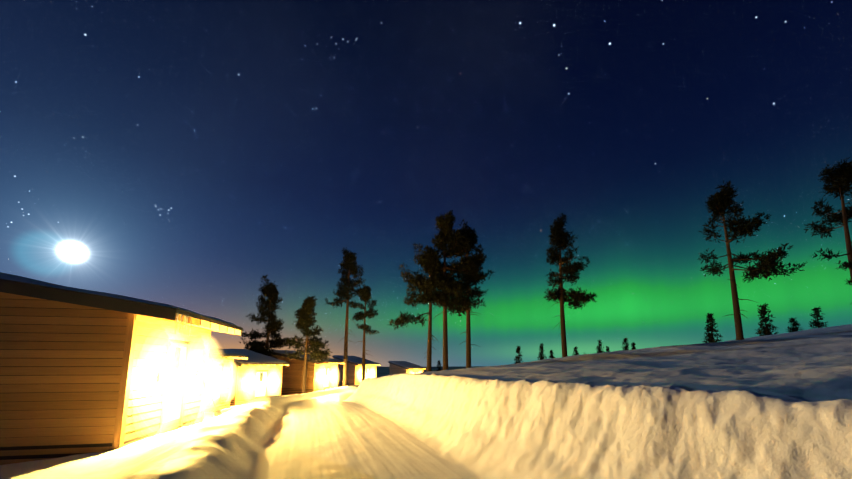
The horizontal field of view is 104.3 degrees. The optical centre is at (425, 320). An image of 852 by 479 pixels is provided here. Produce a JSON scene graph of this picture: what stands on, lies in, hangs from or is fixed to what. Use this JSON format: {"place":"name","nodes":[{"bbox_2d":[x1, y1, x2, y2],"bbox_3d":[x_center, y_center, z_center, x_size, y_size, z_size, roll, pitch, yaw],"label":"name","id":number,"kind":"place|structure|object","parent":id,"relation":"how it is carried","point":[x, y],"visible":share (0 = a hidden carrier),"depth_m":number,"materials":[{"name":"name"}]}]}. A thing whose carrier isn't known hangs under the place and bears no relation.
{"place":"outdoors","nodes":[
{"label":"outdoors","id":0,"kind":"place"},
{"bbox_2d":[0,324,851,478],"bbox_3d":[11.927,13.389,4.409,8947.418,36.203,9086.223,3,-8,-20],"label":"snow ground","id":1,"kind":"structure","parent":0,"point":[776,406],"depth_m":5.15,"materials":[{"name":"white snow"}]},
{"bbox_2d":[0,272,242,464],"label":"cabin","id":2,"kind":"object","parent":1,"relation":"on","point":[79,368],"visible":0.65,"depth_m":6.86,"materials":[{"name":"brown wood"}]},
{"bbox_2d":[175,313,191,335],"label":"icicles","id":3,"kind":"object","parent":2,"relation":"hanging from","point":[185,317],"visible":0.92,"depth_m":7.46,"materials":[{"name":"ice"}]},
{"bbox_2d":[200,370,221,416],"bbox_3d":[-6.485,2.311,10.016,0.680,1.616,0.440,1,-8,-10],"label":"snow shovel","id":4,"kind":"object","parent":1,"relation":"on","point":[216,412],"depth_m":10.01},
{"bbox_2d":[204,348,248,411],"bbox_3d":[-15.980,4.062,19.960,8.244,6.758,3.904,1,-8,-5],"label":"cabin","id":5,"kind":"object","parent":1,"relation":"on","point":[220,366],"visible":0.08,"depth_m":20.46,"materials":[{"name":"brown wood"}]},
{"bbox_2d":[211,348,289,405],"bbox_3d":[-15.831,5.665,28.480,8.244,6.773,3.904,-6,-10,38],"label":"cabin","id":6,"kind":"object","parent":1,"relation":"on","point":[261,372],"visible":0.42,"depth_m":26.42,"materials":[{"name":"brown wood"}]},
{"bbox_2d":[240,275,291,358],"bbox_3d":[-17.727,1.804,37.529,6.414,14.054,6.080,3,-8,-20],"label":"pine tree","id":7,"kind":"object","parent":1,"relation":"on","point":[269,306],"visible":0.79,"depth_m":36.93,"materials":[{"name":"green plant"}]},
{"bbox_2d":[268,350,344,394],"bbox_3d":[-13.508,6.566,36.604,8.244,6.756,3.904,-4,-8,26],"label":"cabin","id":8,"kind":"object","parent":1,"relation":"on","point":[292,380],"visible":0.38,"depth_m":34.96,"materials":[{"name":"brown wood"}]},
{"bbox_2d":[282,295,331,392],"bbox_3d":[-10.988,2.363,30.913,4.377,9.735,3.124,3,-8,-20],"label":"pine tree","id":9,"kind":"object","parent":1,"relation":"on","point":[305,313],"visible":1,"depth_m":30.50,"materials":[{"name":"green plant"}]},
{"bbox_2d":[325,247,369,385],"bbox_3d":[-9.019,-0.498,38.192,4.952,16.538,3.845,-7,-10,42],"label":"pine tree","id":10,"kind":"object","parent":1,"relation":"on","point":[349,261],"visible":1,"depth_m":38.24,"materials":[{"name":"green plant"}]},
{"bbox_2d":[332,355,380,386],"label":"cabin","id":11,"kind":"object","parent":1,"relation":"on","point":[354,369],"visible":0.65,"depth_m":49.48,"materials":[{"name":"brown wood"}]},
{"bbox_2d":[352,287,378,380],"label":"pine tree","id":12,"kind":"object","parent":1,"relation":"on","point":[365,327],"visible":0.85,"depth_m":44.85,"materials":[{"name":"green plant"}]},
{"bbox_2d":[388,361,425,374],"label":"cabin","id":13,"kind":"object","parent":1,"relation":"on","point":[398,367],"visible":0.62,"depth_m":62.64,"materials":[{"name":"brown wood"}]},
{"bbox_2d":[389,245,472,371],"bbox_3d":[0.216,-0.773,25.820,6.398,10.677,4.569,8,-11,-47],"label":"pine tree","id":14,"kind":"object","parent":1,"relation":"on","point":[431,264],"visible":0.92,"depth_m":25.29,"materials":[{"name":"green plant"}]},
{"bbox_2d":[436,360,442,370],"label":"spruce tree","id":15,"kind":"object","parent":1,"relation":"on","point":[439,364],"visible":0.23,"depth_m":79.19,"materials":[{"name":"green plant"}]},
{"bbox_2d":[413,210,485,369],"bbox_3d":[1.715,-2.350,26.204,5.397,13.696,5.634,-4,-8,26],"label":"pine tree","id":16,"kind":"object","parent":1,"relation":"on","point":[445,236],"visible":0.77,"depth_m":26.12,"materials":[{"name":"green plant"}]},
{"bbox_2d":[433,219,494,367],"bbox_3d":[2.956,-2.240,28.109,5.490,13.590,5.871,-7,-10,42],"label":"pine tree","id":17,"kind":"object","parent":1,"relation":"on","point":[469,233],"visible":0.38,"depth_m":27.99,"materials":[{"name":"green plant"}]},
{"bbox_2d":[514,345,522,363],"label":"spruce tree","id":18,"kind":"object","parent":1,"relation":"on","point":[517,357],"visible":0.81,"depth_m":60.08,"materials":[{"name":"green plant"}]},
{"bbox_2d":[537,343,546,359],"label":"spruce tree","id":19,"kind":"object","parent":1,"relation":"on","point":[541,347],"visible":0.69,"depth_m":66.23,"materials":[{"name":"green plant"}]},
{"bbox_2d":[543,213,596,356],"bbox_3d":[11.839,-2.890,27.618,4.084,12.912,4.445,-2,-8,13],"label":"pine tree","id":20,"kind":"object","parent":1,"relation":"on","point":[560,238],"visible":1,"depth_m":27.66,"materials":[{"name":"green plant"}]},
{"bbox_2d":[572,347,579,355],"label":"spruce tree","id":21,"kind":"object","parent":1,"relation":"on","point":[576,351],"visible":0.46,"depth_m":70.56,"materials":[{"name":"green plant"}]},
{"bbox_2d":[596,339,604,352],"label":"spruce tree","id":22,"kind":"object","parent":1,"relation":"on","point":[599,349],"visible":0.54,"depth_m":72.81,"materials":[{"name":"green plant"}]},
{"bbox_2d":[622,338,628,349],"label":"spruce tree","id":23,"kind":"object","parent":1,"relation":"on","point":[625,340],"visible":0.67,"depth_m":62.86,"materials":[{"name":"green plant"}]},
{"bbox_2d":[701,313,721,342],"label":"spruce tree","id":24,"kind":"object","parent":1,"relation":"on","point":[710,322],"visible":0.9,"depth_m":41.14,"materials":[{"name":"green plant"}]},
{"bbox_2d":[697,180,807,339],"bbox_3d":[22.386,-4.204,23.163,6.249,11.776,4.695,3,-8,-20],"label":"pine tree","id":25,"kind":"object","parent":1,"relation":"on","point":[718,203],"visible":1,"depth_m":23.10,"materials":[{"name":"green plant"}]},
{"bbox_2d":[755,303,778,336],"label":"spruce tree","id":26,"kind":"object","parent":1,"relation":"on","point":[765,328],"visible":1,"depth_m":37.26,"materials":[{"name":"green plant"}]},
{"bbox_2d":[786,317,802,331],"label":"spruce tree","id":27,"kind":"object","parent":1,"relation":"on","point":[794,322],"visible":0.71,"depth_m":45.58,"materials":[{"name":"green plant"}]},
{"bbox_2d":[808,306,827,328],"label":"spruce tree","id":28,"kind":"object","parent":1,"relation":"on","point":[815,323],"visible":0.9,"depth_m":39.62,"materials":[{"name":"green plant"}]},
{"bbox_2d":[804,157,851,284],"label":"pine tree","id":29,"kind":"object","parent":1,"relation":"on","point":[839,179],"visible":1,"depth_m":24.12,"materials":[{"name":"green plant"}]},
{"bbox_2d":[0,0,851,366],"label":"sky","id":30,"kind":"structure","parent":0,"point":[185,154],"materials":[{"name":"blue"}]}
]}

